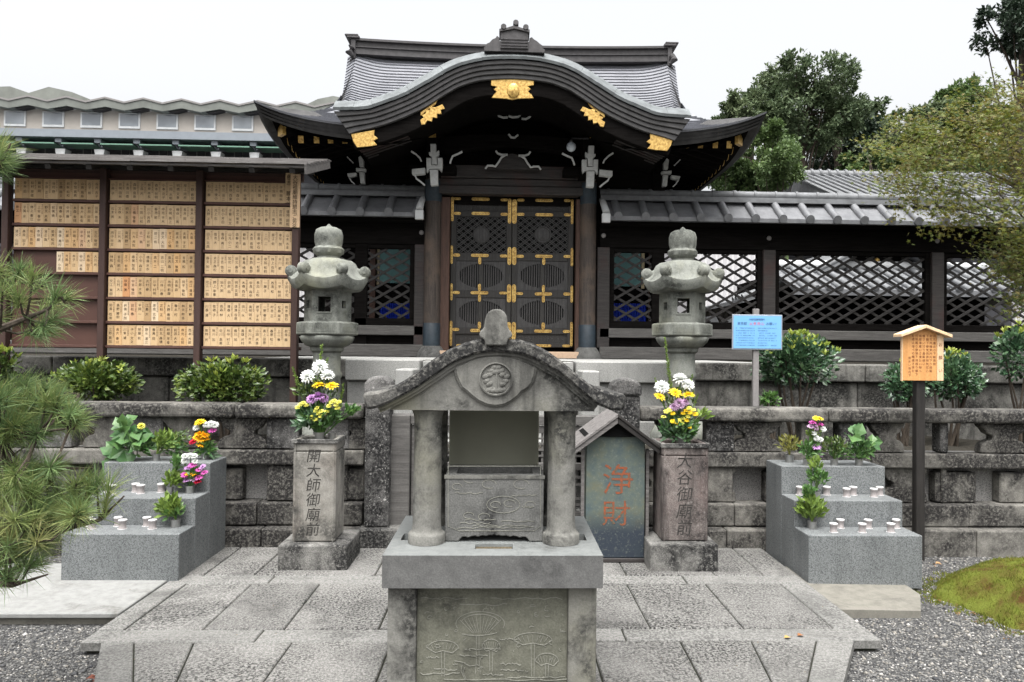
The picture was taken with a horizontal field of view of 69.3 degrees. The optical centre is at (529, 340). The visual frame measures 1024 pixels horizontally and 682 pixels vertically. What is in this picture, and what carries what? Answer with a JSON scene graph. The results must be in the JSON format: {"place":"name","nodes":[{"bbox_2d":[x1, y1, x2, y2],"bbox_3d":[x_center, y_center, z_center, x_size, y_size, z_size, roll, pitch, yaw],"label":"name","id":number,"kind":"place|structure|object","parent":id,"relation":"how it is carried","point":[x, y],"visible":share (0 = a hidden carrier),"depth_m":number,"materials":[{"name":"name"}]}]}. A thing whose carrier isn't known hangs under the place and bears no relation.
{"place":"outdoors","nodes":[
{"label":"outdoors","id":0,"kind":"place"},
{"bbox_2d":[299,248,313,316],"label":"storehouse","id":1,"kind":"structure","parent":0,"point":[309,255],"depth_m":18.84,"materials":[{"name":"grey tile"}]},
{"bbox_2d":[80,547,880,681],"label":"pavement","id":2,"kind":"structure","parent":0,"point":[745,610],"depth_m":4.29,"materials":[{"name":"stone"}]},
{"bbox_2d":[278,434,359,569],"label":"flower pillar","id":3,"kind":"structure","parent":2,"relation":"on","point":[320,537],"depth_m":5.46,"materials":[{"name":"stone"}]},
{"bbox_2d":[314,432,324,438],"bbox_3d":[-1.593,0.754,5.600,0.076,0.130,0.076,1,-1,-2],"label":"steel vase","id":4,"kind":"object","parent":3,"relation":"on","point":[319,435],"visible":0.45,"depth_m":5.57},
{"bbox_2d":[289,344,360,435],"bbox_3d":[-1.551,0.386,5.610,0.557,0.732,0.316,1,-1,-2],"label":"flower bouquet","id":5,"kind":"object","parent":4,"relation":"in","point":[314,417],"visible":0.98,"depth_m":5.59,"materials":[{"name":"yellow plant"}]},
{"bbox_2d":[358,375,399,547],"bbox_3d":[-1.129,1.033,6.171,0.552,1.485,0.360,1,-1,-2],"label":"stone gatepost","id":6,"kind":"object","parent":2,"relation":"on","point":[377,529],"visible":0.59,"depth_m":6.04,"materials":[{"name":"stone"}]},
{"bbox_2d":[390,413,596,524],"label":"timber gate","id":7,"kind":"structure","parent":6,"relation":"on","point":[402,456],"depth_m":6.16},
{"bbox_2d":[363,309,625,681],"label":"incense altar","id":8,"kind":"object","parent":2,"relation":"on","point":[493,608],"visible":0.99,"depth_m":3.14,"materials":[{"name":"stone"}]},
{"bbox_2d":[449,410,538,465],"bbox_3d":[-0.184,0.606,3.790,0.457,0.581,0.025,1,-1,-2],"label":"back board","id":9,"kind":"object","parent":8,"relation":"on","point":[493,437],"visible":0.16,"depth_m":3.78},
{"bbox_2d":[444,464,544,540],"bbox_3d":[-0.162,0.724,3.437,0.446,0.336,0.309,1,-1,-2],"label":"incense burner","id":10,"kind":"object","parent":8,"relation":"on","point":[500,500],"visible":1,"depth_m":3.29,"materials":[{"name":"stone"}]},
{"bbox_2d":[575,409,660,561],"bbox_3d":[0.648,1.122,5.844,0.660,1.136,0.580,1,-1,-2],"label":"collection box","id":11,"kind":"object","parent":2,"relation":"on","point":[614,507],"visible":0.8,"depth_m":5.65,"materials":[{"name":"blue paint"}]},
{"bbox_2d":[608,378,641,429],"bbox_3d":[0.667,1.053,6.233,0.574,1.485,0.360,1,-1,-2],"label":"stone gatepost","id":12,"kind":"object","parent":2,"relation":"on","point":[630,389],"visible":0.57,"depth_m":6.12,"materials":[{"name":"stone"}]},
{"bbox_2d":[644,438,717,572],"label":"flower pillar","id":13,"kind":"structure","parent":2,"relation":"on","point":[678,539],"depth_m":5.53,"materials":[{"name":"stone"}]},
{"bbox_2d":[676,436,685,442],"bbox_3d":[1.160,0.796,5.686,0.076,0.130,0.076,1,-1,-2],"label":"steel vase","id":14,"kind":"object","parent":13,"relation":"on","point":[680,440],"visible":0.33,"depth_m":5.66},
{"bbox_2d":[654,337,714,442],"bbox_3d":[1.179,0.378,5.702,0.476,0.831,0.300,1,-1,-2],"label":"flower bouquet","id":15,"kind":"object","parent":14,"relation":"in","point":[682,427],"visible":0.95,"depth_m":5.67,"materials":[{"name":"yellow plant"}]},
{"bbox_2d":[314,249,649,320],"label":"worship hall","id":16,"kind":"structure","parent":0,"point":[402,278],"depth_m":13.53,"materials":[{"name":"grey tile"}]},
{"bbox_2d":[380,249,409,282],"bbox_3d":[-2.429,-1.478,13.525,0.610,0.842,0.040,1,-1,-2],"label":"door panel","id":17,"kind":"structure","parent":16,"relation":"in","point":[383,256],"depth_m":13.50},
{"bbox_2d":[614,253,640,286],"bbox_3d":[1.755,-1.431,13.671,0.575,0.842,0.040,1,-1,-2],"label":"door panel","id":18,"kind":"structure","parent":16,"relation":"in","point":[635,260],"depth_m":13.65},
{"bbox_2d":[0,0,1018,190],"label":"sky","id":19,"kind":"structure","parent":0,"point":[276,52],"materials":[{"name":"white"}]},
{"bbox_2d":[0,556,1023,681],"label":"ground","id":20,"kind":"structure","parent":0,"point":[929,612],"depth_m":4.17,"materials":[{"name":"gravel"}]},
{"bbox_2d":[0,123,132,603],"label":"pine tree","id":21,"kind":"object","parent":20,"relation":"on","point":[37,413],"visible":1,"depth_m":2.85,"materials":[{"name":"green plant"}]},
{"bbox_2d":[0,563,166,623],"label":"concrete slab","id":22,"kind":"structure","parent":20,"relation":"on","point":[55,599],"depth_m":4.68,"materials":[{"name":"concrete"}]},
{"bbox_2d":[61,456,225,581],"bbox_3d":[-2.823,1.313,5.506,0.791,0.788,0.859,1,-1,-2],"label":"stepped stand","id":23,"kind":"object","parent":22,"relation":"on","point":[136,550],"visible":0.61,"depth_m":5.32,"materials":[{"name":"grey stone"}]},
{"bbox_2d":[118,518,126,529],"bbox_3d":[-2.874,1.291,5.223,0.064,0.067,0.064,1,-1,-2],"label":"candle cup","id":24,"kind":"object","parent":23,"relation":"on","point":[122,523],"visible":1,"depth_m":5.20,"materials":[{"name":"ceramic"}]},
{"bbox_2d":[100,413,162,471],"bbox_3d":[-3.073,0.791,5.698,0.471,0.483,0.310,1,-1,-2],"label":"cut greenery","id":25,"kind":"object","parent":23,"relation":"on","point":[130,437],"visible":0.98,"depth_m":5.67,"materials":[{"name":"green plant"}]},
{"bbox_2d":[136,484,144,493],"bbox_3d":[-2.895,1.101,5.506,0.064,0.067,0.064,1,-1,-2],"label":"candle cup","id":26,"kind":"object","parent":23,"relation":"on","point":[140,488],"visible":1,"depth_m":5.49,"materials":[{"name":"ceramic"}]},
{"bbox_2d":[148,518,156,529],"bbox_3d":[-2.667,1.294,5.232,0.064,0.067,0.064,1,-1,-2],"label":"candle cup","id":27,"kind":"object","parent":23,"relation":"on","point":[152,523],"visible":1,"depth_m":5.21,"materials":[{"name":"ceramic"}]},
{"bbox_2d":[167,486,173,493],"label":"steel vase","id":28,"kind":"object","parent":23,"relation":"on","point":[169,489],"visible":0.84,"depth_m":5.51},
{"bbox_2d":[161,453,187,487],"bbox_3d":[-2.651,0.971,5.535,0.185,0.256,0.152,1,-1,-39],"label":"cut greenery","id":29,"kind":"object","parent":28,"relation":"in","point":[174,478],"visible":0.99,"depth_m":5.52,"materials":[{"name":"green plant"}]},
{"bbox_2d":[151,428,191,455],"bbox_3d":[-2.771,0.780,5.713,0.327,0.237,0.201,1,-1,-2],"label":"cut greenery","id":30,"kind":"object","parent":23,"relation":"on","point":[171,440],"visible":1,"depth_m":5.69,"materials":[{"name":"green plant"}]},
{"bbox_2d":[170,518,180,527],"bbox_3d":[-2.535,1.302,5.297,0.071,0.055,0.071,1,-1,-2],"label":"steel vase","id":31,"kind":"object","parent":23,"relation":"on","point":[175,523],"visible":1,"depth_m":5.27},
{"bbox_2d":[153,490,185,521],"bbox_3d":[-2.582,1.177,5.303,0.207,0.219,0.184,1,-1,-36],"label":"cut greenery","id":32,"kind":"object","parent":31,"relation":"in","point":[168,505],"visible":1,"depth_m":5.28,"materials":[{"name":"green plant"}]},
{"bbox_2d":[185,485,194,493],"bbox_3d":[-2.550,1.112,5.554,0.071,0.055,0.071,1,-1,-2],"label":"steel vase","id":33,"kind":"object","parent":23,"relation":"on","point":[189,489],"visible":1,"depth_m":5.53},
{"bbox_2d":[180,453,206,485],"bbox_3d":[-2.515,0.967,5.543,0.184,0.261,0.150,1,-1,-34],"label":"flower bouquet","id":34,"kind":"object","parent":33,"relation":"in","point":[191,473],"visible":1,"depth_m":5.53,"materials":[{"name":"multicoloured plant"}]},
{"bbox_2d":[201,452,208,459],"bbox_3d":[-2.550,0.897,5.811,0.063,0.060,0.063,1,-1,-2],"label":"steel vase","id":35,"kind":"object","parent":23,"relation":"on","point":[206,456],"visible":0.72,"depth_m":5.79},
{"bbox_2d":[189,419,222,458],"bbox_3d":[-2.549,0.789,5.814,0.244,0.359,0.182,1,-1,-2],"label":"flower bouquet","id":36,"kind":"object","parent":35,"relation":"in","point":[204,444],"visible":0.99,"depth_m":5.79,"materials":[{"name":"multicoloured plant"}]},
{"bbox_2d":[0,86,338,307],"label":"building","id":37,"kind":"structure","parent":20,"relation":"on","point":[48,120],"depth_m":29.36,"materials":[{"name":"white paint"}]},
{"bbox_2d":[4,110,25,126],"bbox_3d":[-20.448,-8.839,29.406,0.840,0.611,0.080,1,-1,-2],"label":"window","id":38,"kind":"structure","parent":37,"relation":"in","point":[16,118],"depth_m":29.37,"materials":[{"name":"glass"}]},
{"bbox_2d":[42,111,64,126],"bbox_3d":[-18.960,-8.822,29.458,0.840,0.611,0.080,1,-1,-2],"label":"window","id":39,"kind":"structure","parent":37,"relation":"in","point":[49,118],"depth_m":29.42,"materials":[{"name":"glass"}]},
{"bbox_2d":[80,112,102,127],"bbox_3d":[-17.473,-8.805,29.510,0.840,0.611,0.080,1,-1,-2],"label":"window","id":40,"kind":"structure","parent":37,"relation":"in","point":[87,119],"depth_m":29.47,"materials":[{"name":"glass"}]},
{"bbox_2d":[118,113,140,128],"bbox_3d":[-15.986,-8.788,29.561,0.840,0.611,0.080,1,-1,-2],"label":"window","id":41,"kind":"structure","parent":37,"relation":"in","point":[126,120],"depth_m":29.52,"materials":[{"name":"glass"}]},
{"bbox_2d":[156,114,177,129],"bbox_3d":[-14.499,-8.772,29.613,0.840,0.611,0.080,1,-1,-2],"label":"window","id":42,"kind":"structure","parent":37,"relation":"in","point":[163,121],"depth_m":29.57,"materials":[{"name":"glass"}]},
{"bbox_2d":[194,115,215,130],"bbox_3d":[-13.011,-8.755,29.665,0.840,0.611,0.080,1,-1,-2],"label":"window","id":43,"kind":"structure","parent":37,"relation":"in","point":[201,122],"depth_m":29.63,"materials":[{"name":"glass"}]},
{"bbox_2d":[234,152,249,167],"bbox_3d":[-11.545,-7.314,29.772,0.700,0.680,0.070,1,-1,-2],"label":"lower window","id":44,"kind":"structure","parent":37,"relation":"in","point":[236,154],"depth_m":29.74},
{"bbox_2d":[232,115,253,130],"bbox_3d":[-11.524,-8.738,29.717,0.840,0.611,0.080,1,-1,-2],"label":"window","id":45,"kind":"structure","parent":37,"relation":"in","point":[239,123],"depth_m":29.68,"materials":[{"name":"glass"}]},
{"bbox_2d":[1,401,365,555],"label":"stone fence","id":46,"kind":"object","parent":20,"relation":"on","point":[259,490],"visible":0.43,"depth_m":6.10,"materials":[{"name":"stone"}]},
{"bbox_2d":[265,356,751,510],"bbox_3d":[-0.206,1.000,8.445,5.400,1.575,3.680,1,-1,-2],"label":"stone stair","id":47,"kind":"object","parent":20,"relation":"on","point":[361,371],"visible":0.11,"depth_m":7.53,"materials":[{"name":"stone"}]},
{"bbox_2d":[640,405,1023,556],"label":"stone fence","id":48,"kind":"object","parent":20,"relation":"on","point":[974,502],"visible":0.43,"depth_m":6.29,"materials":[{"name":"stone"}]},
{"bbox_2d":[786,567,920,617],"bbox_3d":[2.332,1.749,5.191,0.738,0.060,0.940,1,-1,-2],"label":"concrete footing","id":49,"kind":"object","parent":20,"relation":"on","point":[873,601],"visible":0.5,"depth_m":4.93,"materials":[{"name":"concrete"}]},
{"bbox_2d":[766,460,921,588],"bbox_3d":[2.372,1.372,5.688,0.822,0.788,0.859,1,-1,-2],"label":"stepped stand","id":50,"kind":"object","parent":49,"relation":"on","point":[877,554],"visible":0.78,"depth_m":5.51,"materials":[{"name":"grey stone"}]},
{"bbox_2d":[785,454,793,462],"bbox_3d":[2.101,0.950,5.989,0.071,0.060,0.071,1,-1,-2],"label":"steel vase","id":51,"kind":"object","parent":50,"relation":"on","point":[789,458],"visible":1,"depth_m":5.96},
{"bbox_2d":[774,433,801,454],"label":"cut greenery","id":52,"kind":"object","parent":51,"relation":"in","point":[788,446],"visible":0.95,"depth_m":5.98,"materials":[{"name":"green plant"}]},
{"bbox_2d":[803,458,810,465],"bbox_3d":[2.183,0.953,5.832,0.063,0.050,0.063,1,-1,-2],"label":"steel vase","id":53,"kind":"object","parent":50,"relation":"on","point":[805,462],"visible":0.71,"depth_m":5.81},
{"bbox_2d":[796,416,825,458],"bbox_3d":[2.217,0.764,5.834,0.229,0.355,0.166,1,-1,-2],"label":"flower bouquet","id":54,"kind":"object","parent":53,"relation":"in","point":[811,446],"visible":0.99,"depth_m":5.82,"materials":[{"name":"multicoloured plant"}]},
{"bbox_2d":[807,520,816,529],"bbox_3d":[2.080,1.354,5.455,0.071,0.055,0.071,1,-1,-2],"label":"steel vase","id":55,"kind":"object","parent":50,"relation":"on","point":[812,525],"visible":1,"depth_m":5.43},
{"bbox_2d":[793,483,829,521],"bbox_3d":[2.072,1.183,5.470,0.245,0.311,0.206,1,-1,-2],"label":"cut greenery","id":56,"kind":"object","parent":55,"relation":"in","point":[811,500],"visible":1,"depth_m":5.44,"materials":[{"name":"green plant"}]},
{"bbox_2d":[829,522,837,532],"bbox_3d":[2.195,1.348,5.351,0.064,0.067,0.064,1,-1,-2],"label":"candle cup","id":57,"kind":"object","parent":50,"relation":"on","point":[833,527],"visible":1,"depth_m":5.33,"materials":[{"name":"ceramic"}]},
{"bbox_2d":[830,458,837,465],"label":"steel vase","id":58,"kind":"object","parent":50,"relation":"on","point":[833,462],"visible":1,"depth_m":5.83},
{"bbox_2d":[821,434,853,458],"bbox_3d":[2.423,0.837,5.855,0.266,0.211,0.163,1,-1,-2],"label":"cut greenery","id":59,"kind":"object","parent":58,"relation":"in","point":[832,451],"visible":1,"depth_m":5.84,"materials":[{"name":"green plant"}]},
{"bbox_2d":[855,458,862,465],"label":"steel vase","id":60,"kind":"object","parent":50,"relation":"on","point":[858,462],"visible":1,"depth_m":5.83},
{"bbox_2d":[844,423,882,459],"bbox_3d":[2.631,0.796,5.867,0.362,0.298,0.230,1,-1,-20],"label":"cut greenery","id":61,"kind":"object","parent":60,"relation":"in","point":[864,448],"visible":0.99,"depth_m":5.84,"materials":[{"name":"green plant"}]},
{"bbox_2d":[857,522,866,532],"bbox_3d":[2.403,1.350,5.352,0.064,0.067,0.064,1,-1,-2],"label":"candle cup","id":62,"kind":"object","parent":50,"relation":"on","point":[862,527],"visible":1,"depth_m":5.33,"materials":[{"name":"ceramic"}]},
{"bbox_2d":[886,522,895,532],"bbox_3d":[2.619,1.353,5.369,0.064,0.067,0.064,1,-1,-2],"label":"candle cup","id":63,"kind":"object","parent":50,"relation":"on","point":[890,527],"visible":1,"depth_m":5.35,"materials":[{"name":"ceramic"}]},
{"bbox_2d":[893,325,952,560],"bbox_3d":[3.203,0.845,6.047,0.421,1.951,0.145,1,-1,-2],"label":"cedar sign","id":64,"kind":"object","parent":20,"relation":"on","point":[922,354],"visible":1,"depth_m":6.04,"materials":[{"name":"brown"}]},
{"bbox_2d":[915,555,1023,636],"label":"moss mound","id":65,"kind":"object","parent":20,"relation":"on","point":[994,588],"visible":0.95,"depth_m":4.94,"materials":[{"name":"plant"}]},
{"bbox_2d":[934,145,1010,172],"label":"broadleaf tree","id":66,"kind":"object","parent":20,"relation":"on","point":[989,167],"visible":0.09,"depth_m":26.82,"materials":[{"name":"green plant"}]},
{"bbox_2d":[10,353,1023,506],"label":"platform ground","id":67,"kind":"structure","parent":0,"point":[154,355],"depth_m":9.67,"materials":[{"name":"stone"}]},
{"bbox_2d":[10,355,347,435],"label":"retaining wall","id":68,"kind":"structure","parent":67,"relation":"on","point":[158,373],"depth_m":7.59,"materials":[{"name":"stone"}]},
{"bbox_2d":[0,178,424,356],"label":"lattice fence","id":69,"kind":"object","parent":67,"relation":"on","point":[383,218],"visible":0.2,"depth_m":10.45,"materials":[{"name":"wood"}]},
{"bbox_2d":[380,303,408,317],"bbox_3d":[-2.209,-0.185,12.594,0.606,0.878,0.520,1,-1,-2],"label":"blue sheet","id":70,"kind":"object","parent":67,"relation":"on","point":[401,310],"visible":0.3,"depth_m":12.35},
{"bbox_2d":[254,20,766,359],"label":"shrine gate","id":71,"kind":"structure","parent":67,"relation":"on","point":[473,139],"depth_m":10.45,"materials":[{"name":"black wood"}]},
{"bbox_2d":[450,197,511,346],"bbox_3d":[-0.701,-0.989,10.645,0.878,2.159,0.084,1,-1,-2],"label":"door","id":72,"kind":"structure","parent":71,"relation":"in","point":[481,235],"depth_m":10.63,"materials":[{"name":"wood"}]},
{"bbox_2d":[511,197,573,347],"bbox_3d":[0.179,-0.992,10.675,0.891,2.166,0.084,1,-1,-2],"label":"door","id":73,"kind":"structure","parent":71,"relation":"in","point":[542,236],"depth_m":10.66,"materials":[{"name":"wood"}]},
{"bbox_2d":[566,137,588,151],"bbox_3d":[0.641,-2.645,9.966,0.301,0.196,0.133,1,-1,-2],"label":"globe lamp","id":74,"kind":"object","parent":71,"relation":"hanging from","point":[571,146],"visible":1,"depth_m":9.93,"materials":[{"name":"white glass"}]},
{"bbox_2d":[614,303,645,320],"bbox_3d":[1.566,-0.167,12.726,0.767,0.927,0.520,1,-1,-2],"label":"blue sheet","id":75,"kind":"object","parent":67,"relation":"on","point":[626,308],"visible":0.25,"depth_m":12.48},
{"bbox_2d":[664,254,754,321],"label":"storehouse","id":76,"kind":"structure","parent":67,"relation":"on","point":[725,283],"depth_m":19.22,"materials":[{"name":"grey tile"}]},
{"bbox_2d":[706,158,755,190],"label":"broadleaf tree","id":77,"kind":"object","parent":67,"relation":"on","point":[729,178],"visible":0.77,"depth_m":20.82,"materials":[{"name":"green plant"}]},
{"bbox_2d":[711,85,799,161],"bbox_3d":[7.537,-4.090,25.666,2.900,9.477,2.727,1,-1,-23],"label":"broadleaf tree","id":78,"kind":"object","parent":67,"relation":"on","point":[737,105],"visible":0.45,"depth_m":24.97,"materials":[{"name":"green plant"}]},
{"bbox_2d":[732,116,808,191],"bbox_3d":[6.308,-2.763,20.317,2.493,6.653,3.131,0,-1,25],"label":"broadleaf tree","id":79,"kind":"object","parent":67,"relation":"on","point":[774,171],"visible":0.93,"depth_m":19.62,"materials":[{"name":"green plant"}]},
{"bbox_2d":[719,47,876,169],"bbox_3d":[9.527,-4.787,26.337,4.784,10.943,4.183,1,-1,-24],"label":"broadleaf tree","id":80,"kind":"object","parent":67,"relation":"on","point":[787,87],"visible":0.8,"depth_m":25.56,"materials":[{"name":"green plant"}]},
{"bbox_2d":[595,188,1023,362],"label":"lattice fence","id":81,"kind":"object","parent":67,"relation":"on","point":[767,229],"visible":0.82,"depth_m":10.68,"materials":[{"name":"wood"}]},
{"bbox_2d":[826,50,858,169],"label":"young tree","id":82,"kind":"object","parent":67,"relation":"on","point":[850,89],"visible":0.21,"depth_m":27.39,"materials":[{"name":"green plant"}]},
{"bbox_2d":[807,110,895,169],"bbox_3d":[12.509,-4.373,29.326,3.693,10.271,4.114,1,-1,-2],"label":"broadleaf tree","id":83,"kind":"object","parent":67,"relation":"on","point":[872,126],"visible":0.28,"depth_m":28.62,"materials":[{"name":"green plant"}]},
{"bbox_2d":[695,362,1023,439],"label":"retaining wall","id":84,"kind":"structure","parent":67,"relation":"on","point":[730,384],"depth_m":7.84,"materials":[{"name":"stone"}]},
{"bbox_2d":[834,141,914,171],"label":"broadleaf tree","id":85,"kind":"object","parent":67,"relation":"on","point":[847,164],"visible":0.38,"depth_m":24.82,"materials":[{"name":"green plant"}]},
{"bbox_2d":[783,169,1014,325],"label":"hall roof","id":86,"kind":"structure","parent":67,"relation":"on","point":[827,181],"depth_m":21.12,"materials":[{"name":"tile"}]},
{"bbox_2d":[842,60,1023,323],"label":"maple tree","id":87,"kind":"object","parent":67,"relation":"on","point":[1018,163],"visible":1,"depth_m":8.23,"materials":[{"name":"green plant"}]},
{"bbox_2d":[968,0,1023,325],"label":"evergreen tree","id":88,"kind":"object","parent":67,"relation":"on","point":[1009,18],"visible":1,"depth_m":15.55,"materials":[{"name":"green plant"}]},
{"bbox_2d":[80,431,979,451],"bbox_3d":[0.740,0.989,7.137,18.000,0.060,1.240,1,-1,-2],"label":"planting bed","id":89,"kind":"object","parent":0,"point":[966,445],"visible":0.06,"depth_m":7.28,"materials":[{"name":"soil"}]},
{"bbox_2d":[0,343,22,388],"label":"bush","id":90,"kind":"object","parent":89,"relation":"on","point":[3,366],"visible":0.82,"depth_m":6.99,"materials":[{"name":"green plant"}]},
{"bbox_2d":[47,355,144,434],"bbox_3d":[-4.097,0.564,6.939,0.872,0.871,0.612,1,-1,-18],"label":"bush","id":91,"kind":"object","parent":89,"relation":"on","point":[105,380],"visible":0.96,"depth_m":6.87,"materials":[{"name":"green plant"}]},
{"bbox_2d":[0,153,330,433],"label":"notice board","id":92,"kind":"object","parent":89,"relation":"on","point":[166,252],"visible":1,"depth_m":7.18,"materials":[{"name":"brown wood"}]},
{"bbox_2d":[170,353,272,439],"bbox_3d":[-2.901,0.561,6.992,0.932,0.906,0.670,1,-1,-2],"label":"bush","id":93,"kind":"object","parent":89,"relation":"on","point":[221,380],"visible":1,"depth_m":6.88,"materials":[{"name":"green plant"}]},
{"bbox_2d":[285,224,370,434],"bbox_3d":[-1.886,0.034,6.888,0.794,2.252,0.702,1,-1,-6],"label":"stone lantern","id":94,"kind":"object","parent":89,"relation":"on","point":[327,272],"visible":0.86,"depth_m":6.74,"materials":[{"name":"stone"}]},
{"bbox_2d":[641,227,724,444],"bbox_3d":[1.439,0.044,7.005,0.794,2.252,0.702,1,-1,8],"label":"stone lantern","id":95,"kind":"object","parent":89,"relation":"on","point":[682,275],"visible":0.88,"depth_m":6.86,"materials":[{"name":"stone"}]},
{"bbox_2d":[732,309,781,405],"bbox_3d":[2.082,0.371,6.813,0.466,1.336,0.060,1,-1,-2],"label":"notice sign","id":96,"kind":"object","parent":89,"relation":"on","point":[755,332],"visible":1,"depth_m":6.79,"materials":[{"name":"blue plastic"}]},
{"bbox_2d":[759,389,781,439],"bbox_3d":[2.257,0.758,6.972,0.211,0.617,0.207,1,-1,-44],"label":"bush","id":97,"kind":"object","parent":89,"relation":"on","point":[766,398],"visible":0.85,"depth_m":6.95,"materials":[{"name":"green plant"}]},
{"bbox_2d":[749,328,845,443],"bbox_3d":[2.611,0.475,7.235,0.911,1.199,0.737,1,-1,-2],"label":"bush","id":98,"kind":"object","parent":89,"relation":"on","point":[796,358],"visible":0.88,"depth_m":7.13,"materials":[{"name":"green plant"}]},
{"bbox_2d":[878,357,929,445],"bbox_3d":[3.647,0.616,7.216,0.454,0.941,0.475,1,-1,-2],"label":"bush","id":99,"kind":"object","parent":89,"relation":"on","point":[894,382],"visible":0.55,"depth_m":7.18,"materials":[{"name":"green plant"}]},
{"bbox_2d":[925,346,988,445],"bbox_3d":[4.187,0.570,7.337,0.650,1.048,0.602,1,-1,-2],"label":"bush","id":100,"kind":"object","parent":89,"relation":"on","point":[960,377],"visible":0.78,"depth_m":7.25,"materials":[{"name":"green plant"}]},
{"bbox_2d":[988,319,1023,441],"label":"bush","id":101,"kind":"object","parent":89,"relation":"on","point":[1016,343],"visible":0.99,"depth_m":7.37,"materials":[{"name":"green plant"}]},
{"bbox_2d":[705,256,1023,325],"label":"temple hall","id":102,"kind":"structure","parent":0,"point":[861,290],"depth_m":16.12,"materials":[{"name":"tile"}]},
{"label":"hillside","id":103,"kind":"structure","parent":0,"visible":0},
{"bbox_2d":[859,108,918,169],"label":"broadleaf tree","id":104,"kind":"object","parent":103,"relation":"on","point":[900,112],"visible":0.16,"depth_m":34.00,"materials":[{"name":"green plant"}]},
{"bbox_2d":[868,96,957,152],"bbox_3d":[18.308,-7.758,36.342,4.612,8.142,4.603,1,-1,-2],"label":"broadleaf tree","id":105,"kind":"object","parent":103,"relation":"on","point":[880,105],"visible":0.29,"depth_m":35.12,"materials":[{"name":"green plant"}]},
{"bbox_2d":[899,126,986,172],"bbox_3d":[17.600,-5.741,32.532,4.234,8.002,4.404,1,-1,-2],"label":"broadleaf tree","id":106,"kind":"object","parent":103,"relation":"on","point":[926,138],"visible":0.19,"depth_m":31.61,"materials":[{"name":"green plant"}]},
{"bbox_2d":[931,72,1014,146],"bbox_3d":[23.528,-8.845,39.263,5.295,10.521,5.337,1,-1,-2],"label":"broadleaf tree","id":107,"kind":"object","parent":103,"relation":"on","point":[941,93],"visible":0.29,"depth_m":38.12,"materials":[{"name":"green plant"}]},
{"bbox_2d":[950,100,1016,171],"bbox_3d":[20.236,-5.885,30.867,4.871,8.286,4.054,0,-1,27],"label":"broadleaf tree","id":108,"kind":"object","parent":103,"relation":"on","point":[970,131],"visible":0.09,"depth_m":30.36,"materials":[{"name":"green plant"}]},
{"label":"steel vase","id":109,"kind":"object","parent":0,"visible":0},
{"bbox_2d":[805,455,830,491],"bbox_3d":[2.186,1.006,5.623,0.164,0.291,0.179,1,-1,-38],"label":"cut greenery","id":110,"kind":"object","parent":109,"relation":"in","point":[818,476],"visible":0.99,"depth_m":5.62,"materials":[{"name":"green plant"}]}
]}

